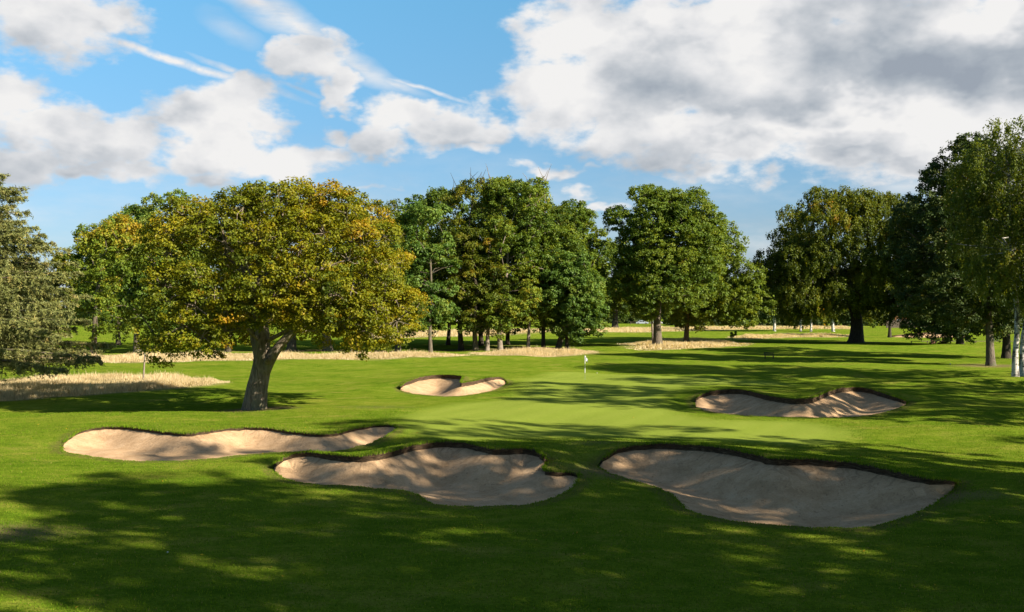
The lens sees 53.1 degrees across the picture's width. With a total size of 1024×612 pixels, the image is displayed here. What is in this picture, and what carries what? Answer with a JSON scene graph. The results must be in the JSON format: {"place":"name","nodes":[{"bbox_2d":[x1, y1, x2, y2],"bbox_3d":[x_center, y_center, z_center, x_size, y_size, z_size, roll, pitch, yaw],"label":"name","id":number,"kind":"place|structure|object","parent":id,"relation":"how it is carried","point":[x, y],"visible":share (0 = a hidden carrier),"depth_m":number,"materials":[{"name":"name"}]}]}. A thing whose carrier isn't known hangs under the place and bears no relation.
{"place":"outdoors","nodes":[
{"label":"outdoors","id":0,"kind":"place"},
{"bbox_2d":[0,370,230,400],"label":"long grass","id":1,"kind":"structure","parent":0,"point":[26,388],"depth_m":78.79,"materials":[{"name":"plant"}]},
{"bbox_2d":[0,309,1023,611],"bbox_3d":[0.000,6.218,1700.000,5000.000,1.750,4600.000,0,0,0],"label":"ground","id":2,"kind":"structure","parent":0,"point":[922,375],"depth_m":31.96,"materials":[{"name":"green plant"}]},
{"bbox_2d":[10,255,47,309],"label":"broadleaf tree","id":3,"kind":"object","parent":2,"relation":"on","point":[31,276],"visible":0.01,"depth_m":397.41,"materials":[{"name":"green plant"}]},
{"bbox_2d":[0,173,116,382],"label":"spruce tree","id":4,"kind":"object","parent":2,"relation":"on","point":[30,332],"visible":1,"depth_m":71.72,"materials":[{"name":"green plant"}]},
{"bbox_2d":[47,252,82,309],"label":"broadleaf tree","id":5,"kind":"object","parent":2,"relation":"on","point":[63,258],"visible":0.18,"depth_m":366.33,"materials":[{"name":"green plant"}]},
{"bbox_2d":[3,308,176,325],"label":"hedge","id":6,"kind":"object","parent":2,"relation":"on","point":[104,319],"visible":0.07,"depth_m":346.11,"materials":[{"name":"green plant"}]},
{"bbox_2d":[67,213,153,353],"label":"maple tree","id":7,"kind":"object","parent":2,"relation":"on","point":[117,238],"visible":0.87,"depth_m":128.13,"materials":[{"name":"green plant"}]},
{"bbox_2d":[68,204,170,344],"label":"lime tree","id":8,"kind":"object","parent":2,"relation":"on","point":[79,291],"visible":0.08,"depth_m":162.72,"materials":[{"name":"green plant"}]},
{"bbox_2d":[136,333,151,378],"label":"young tree","id":9,"kind":"object","parent":2,"relation":"on","point":[142,335],"visible":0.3,"depth_m":82.87,"materials":[{"name":"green plant"}]},
{"bbox_2d":[98,188,210,352],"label":"lime tree","id":10,"kind":"object","parent":2,"relation":"on","point":[134,292],"visible":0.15,"depth_m":136.27,"materials":[{"name":"green plant"}]},
{"bbox_2d":[166,201,276,351],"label":"lime tree","id":11,"kind":"object","parent":2,"relation":"on","point":[214,268],"visible":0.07,"depth_m":136.95,"materials":[{"name":"green plant"}]},
{"bbox_2d":[62,425,396,460],"bbox_3d":[-13.173,6.264,46.515,15.346,0.864,8.808,0,0,0],"label":"bunker","id":12,"kind":"object","parent":2,"relation":"on","point":[126,443],"visible":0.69,"depth_m":47.35},
{"bbox_2d":[18,349,473,362],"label":"long grass","id":13,"kind":"structure","parent":2,"relation":"on","point":[129,357],"depth_m":124.49,"materials":[{"name":"plant"}]},
{"bbox_2d":[120,176,432,410],"bbox_3d":[-13.746,-0.479,63.016,18.063,14.410,14.747,0,0,0],"label":"oak tree","id":14,"kind":"object","parent":2,"relation":"on","point":[227,308],"visible":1,"depth_m":57.91,"materials":[{"name":"green plant"}]},
{"bbox_2d":[262,210,354,350],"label":"lime tree","id":15,"kind":"object","parent":2,"relation":"on","point":[291,344],"visible":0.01,"depth_m":144.72,"materials":[{"name":"green plant"}]},
{"bbox_2d":[315,213,410,350],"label":"lime tree","id":16,"kind":"object","parent":2,"relation":"on","point":[329,348],"visible":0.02,"depth_m":140.09,"materials":[{"name":"green plant"}]},
{"bbox_2d":[362,198,431,350],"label":"lime tree","id":17,"kind":"object","parent":2,"relation":"on","point":[378,203],"visible":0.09,"depth_m":143.61,"materials":[{"name":"green plant"}]},
{"bbox_2d":[272,441,579,506],"bbox_3d":[-3.138,6.102,38.156,13.056,1.352,7.383,0,0,38],"label":"bunker","id":18,"kind":"object","parent":2,"relation":"on","point":[452,473],"visible":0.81,"depth_m":38.24},
{"bbox_2d":[391,200,462,352],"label":"chestnut tree","id":19,"kind":"object","parent":2,"relation":"on","point":[440,310],"visible":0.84,"depth_m":136.31,"materials":[{"name":"green plant"}]},
{"bbox_2d":[379,186,480,344],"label":"lime tree","id":20,"kind":"object","parent":2,"relation":"on","point":[432,195],"visible":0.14,"depth_m":160.40,"materials":[{"name":"green plant"}]},
{"bbox_2d":[399,375,505,396],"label":"bunker","id":21,"kind":"object","parent":2,"relation":"on","point":[443,385],"visible":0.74,"depth_m":79.82},
{"bbox_2d":[432,168,505,350],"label":"beech tree","id":22,"kind":"object","parent":2,"relation":"on","point":[460,190],"visible":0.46,"depth_m":147.49,"materials":[{"name":"green plant"}]},
{"bbox_2d":[432,226,511,350],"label":"maple tree","id":23,"kind":"object","parent":2,"relation":"on","point":[472,325],"visible":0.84,"depth_m":143.14,"materials":[{"name":"green plant"}]},
{"bbox_2d":[453,202,511,345],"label":"lime tree","id":24,"kind":"object","parent":2,"relation":"on","point":[480,340],"visible":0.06,"depth_m":163.48,"materials":[{"name":"green plant"}]},
{"bbox_2d":[477,219,542,350],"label":"maple tree","id":25,"kind":"object","parent":2,"relation":"on","point":[510,322],"visible":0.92,"depth_m":143.32,"materials":[{"name":"green plant"}]},
{"bbox_2d":[454,175,567,344],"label":"lime tree","id":26,"kind":"object","parent":2,"relation":"on","point":[474,215],"visible":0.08,"depth_m":162.67,"materials":[{"name":"green plant"}]},
{"bbox_2d":[475,166,564,349],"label":"beech tree","id":27,"kind":"object","parent":2,"relation":"on","point":[499,191],"visible":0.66,"depth_m":146.32,"materials":[{"name":"green plant"}]},
{"bbox_2d":[469,345,598,356],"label":"long grass","id":28,"kind":"structure","parent":2,"relation":"on","point":[541,352],"depth_m":136.43,"materials":[{"name":"plant"}]},
{"bbox_2d":[506,192,570,347],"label":"lime tree","id":29,"kind":"object","parent":2,"relation":"on","point":[510,213],"visible":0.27,"depth_m":150.13,"materials":[{"name":"green plant"}]},
{"bbox_2d":[531,249,610,348],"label":"chestnut tree","id":30,"kind":"object","parent":2,"relation":"on","point":[550,298],"visible":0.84,"depth_m":145.89,"materials":[{"name":"green plant"}]},
{"bbox_2d":[535,198,610,347],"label":"oak tree","id":31,"kind":"object","parent":2,"relation":"on","point":[572,235],"visible":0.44,"depth_m":151.25,"materials":[{"name":"green plant"}]},
{"bbox_2d":[531,205,615,341],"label":"lime tree","id":32,"kind":"object","parent":2,"relation":"on","point":[598,233],"visible":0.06,"depth_m":169.58,"materials":[{"name":"green plant"}]},
{"bbox_2d":[556,275,604,348],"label":"chestnut tree","id":33,"kind":"object","parent":2,"relation":"on","point":[585,308],"visible":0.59,"depth_m":145.58,"materials":[{"name":"green plant"}]},
{"bbox_2d":[373,324,850,337],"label":"long grass","id":34,"kind":"structure","parent":2,"relation":"on","point":[454,332],"depth_m":263.65,"materials":[{"name":"plant"}]},
{"bbox_2d":[595,238,642,327],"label":"maple tree","id":35,"kind":"object","parent":2,"relation":"on","point":[611,249],"visible":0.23,"depth_m":293.94,"materials":[{"name":"green plant"}]},
{"bbox_2d":[604,305,641,323],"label":"hedge","id":36,"kind":"object","parent":2,"relation":"on","point":[628,320],"visible":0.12,"depth_m":360.66,"materials":[{"name":"green plant"}]},
{"bbox_2d":[401,372,851,445],"bbox_3d":[8.400,6.195,71.515,23.996,0.567,53.398,0,0,10],"label":"putting green","id":37,"kind":"object","parent":2,"relation":"on","point":[562,404],"visible":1,"depth_m":57.49,"materials":[{"name":"green plant"}]},
{"bbox_2d":[626,280,655,343],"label":"lime tree","id":38,"kind":"object","parent":2,"relation":"on","point":[629,302],"visible":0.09,"depth_m":163.90,"materials":[{"name":"green plant"}]},
{"bbox_2d":[630,321,666,324],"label":"fence","id":39,"kind":"object","parent":2,"relation":"on","point":[645,323],"visible":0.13,"depth_m":341.23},
{"bbox_2d":[601,183,732,344],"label":"oak tree","id":40,"kind":"object","parent":2,"relation":"on","point":[657,251],"visible":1,"depth_m":156.72,"materials":[{"name":"green plant"}]},
{"bbox_2d":[661,219,779,341],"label":"oak tree","id":41,"kind":"object","parent":2,"relation":"on","point":[720,303],"visible":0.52,"depth_m":170.42,"materials":[{"name":"green plant"}]},
{"bbox_2d":[730,331,736,339],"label":"sapling","id":42,"kind":"object","parent":2,"relation":"on","point":[732,335],"visible":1,"depth_m":194.98,"materials":[{"name":"green plant"}]},
{"bbox_2d":[662,305,887,325],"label":"hedge","id":43,"kind":"object","parent":2,"relation":"on","point":[770,323],"visible":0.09,"depth_m":329.08,"materials":[{"name":"green plant"}]},
{"bbox_2d":[769,245,783,330],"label":"birch tree","id":44,"kind":"object","parent":2,"relation":"on","point":[774,322],"visible":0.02,"depth_m":254.62,"materials":[{"name":"green plant"}]},
{"bbox_2d":[598,443,956,527],"bbox_3d":[7.740,6.084,34.810,12.761,1.492,8.763,0,0,32],"label":"bunker","id":45,"kind":"object","parent":2,"relation":"on","point":[728,484],"visible":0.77,"depth_m":34.97},
{"bbox_2d":[694,387,905,417],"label":"bunker","id":46,"kind":"object","parent":2,"relation":"on","point":[851,401],"visible":0.77,"depth_m":65.04},
{"bbox_2d":[795,269,826,331],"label":"birch tree","id":47,"kind":"object","parent":2,"relation":"on","point":[800,330],"visible":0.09,"depth_m":254.17,"materials":[{"name":"green plant"}]},
{"bbox_2d":[806,270,837,331],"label":"birch tree","id":48,"kind":"object","parent":2,"relation":"on","point":[824,319],"visible":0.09,"depth_m":254.92,"materials":[{"name":"green plant"}]},
{"bbox_2d":[820,277,845,331],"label":"birch tree","id":49,"kind":"object","parent":2,"relation":"on","point":[833,315],"visible":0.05,"depth_m":254.53,"materials":[{"name":"green plant"}]},
{"bbox_2d":[750,185,918,342],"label":"beech tree","id":50,"kind":"object","parent":2,"relation":"on","point":[809,251],"visible":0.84,"depth_m":171.50,"materials":[{"name":"green plant"}]},
{"bbox_2d":[864,319,879,327],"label":"shrub","id":51,"kind":"object","parent":2,"relation":"on","point":[870,324],"visible":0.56,"depth_m":296.36,"materials":[{"name":"green plant"}]},
{"bbox_2d":[877,286,906,337],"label":"lime tree","id":52,"kind":"object","parent":2,"relation":"on","point":[889,331],"visible":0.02,"depth_m":206.58,"materials":[{"name":"green plant"}]},
{"bbox_2d":[886,320,924,327],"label":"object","id":53,"kind":"object","parent":2,"relation":"on","point":[895,325],"visible":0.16,"depth_m":302.86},
{"bbox_2d":[887,332,970,337],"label":"bunker","id":54,"kind":"object","parent":2,"relation":"on","point":[917,333],"visible":0.12,"depth_m":220.61},
{"bbox_2d":[889,215,1002,344],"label":"beech tree","id":55,"kind":"object","parent":2,"relation":"on","point":[931,327],"visible":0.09,"depth_m":164.72,"materials":[{"name":"green plant"}]},
{"bbox_2d":[879,131,1023,365],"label":"beech tree","id":56,"kind":"object","parent":2,"relation":"on","point":[947,284],"visible":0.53,"depth_m":112.20,"materials":[{"name":"green plant"}]},
{"bbox_2d":[930,221,1023,357],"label":"beech tree","id":57,"kind":"object","parent":2,"relation":"on","point":[1006,347],"visible":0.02,"depth_m":125.14,"materials":[{"name":"green plant"}]},
{"bbox_2d":[943,114,1023,376],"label":"birch tree","id":58,"kind":"object","parent":2,"relation":"on","point":[983,194],"visible":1,"depth_m":84.16,"materials":[{"name":"green plant"}]},
{"bbox_2d":[997,220,1023,376],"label":"birch tree","id":59,"kind":"object","parent":2,"relation":"on","point":[1021,360],"visible":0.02,"depth_m":90.78,"materials":[{"name":"white plant"}]},
{"bbox_2d":[0,0,1023,307],"label":"sky","id":60,"kind":"structure","parent":0,"point":[106,105],"materials":[{"name":"blue"}]},
{"bbox_2d":[7,391,1019,611],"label":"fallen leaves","id":61,"kind":"object","parent":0,"point":[514,507],"visible":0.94,"depth_m":29.32,"materials":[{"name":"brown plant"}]},
{"bbox_2d":[617,336,750,350],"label":"long grass","id":62,"kind":"structure","parent":0,"point":[679,343],"depth_m":163.80,"materials":[{"name":"plant"}]},
{"bbox_2d":[727,331,848,339],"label":"long grass","id":63,"kind":"structure","parent":0,"point":[750,336],"depth_m":209.59,"materials":[{"name":"plant"}]}
]}

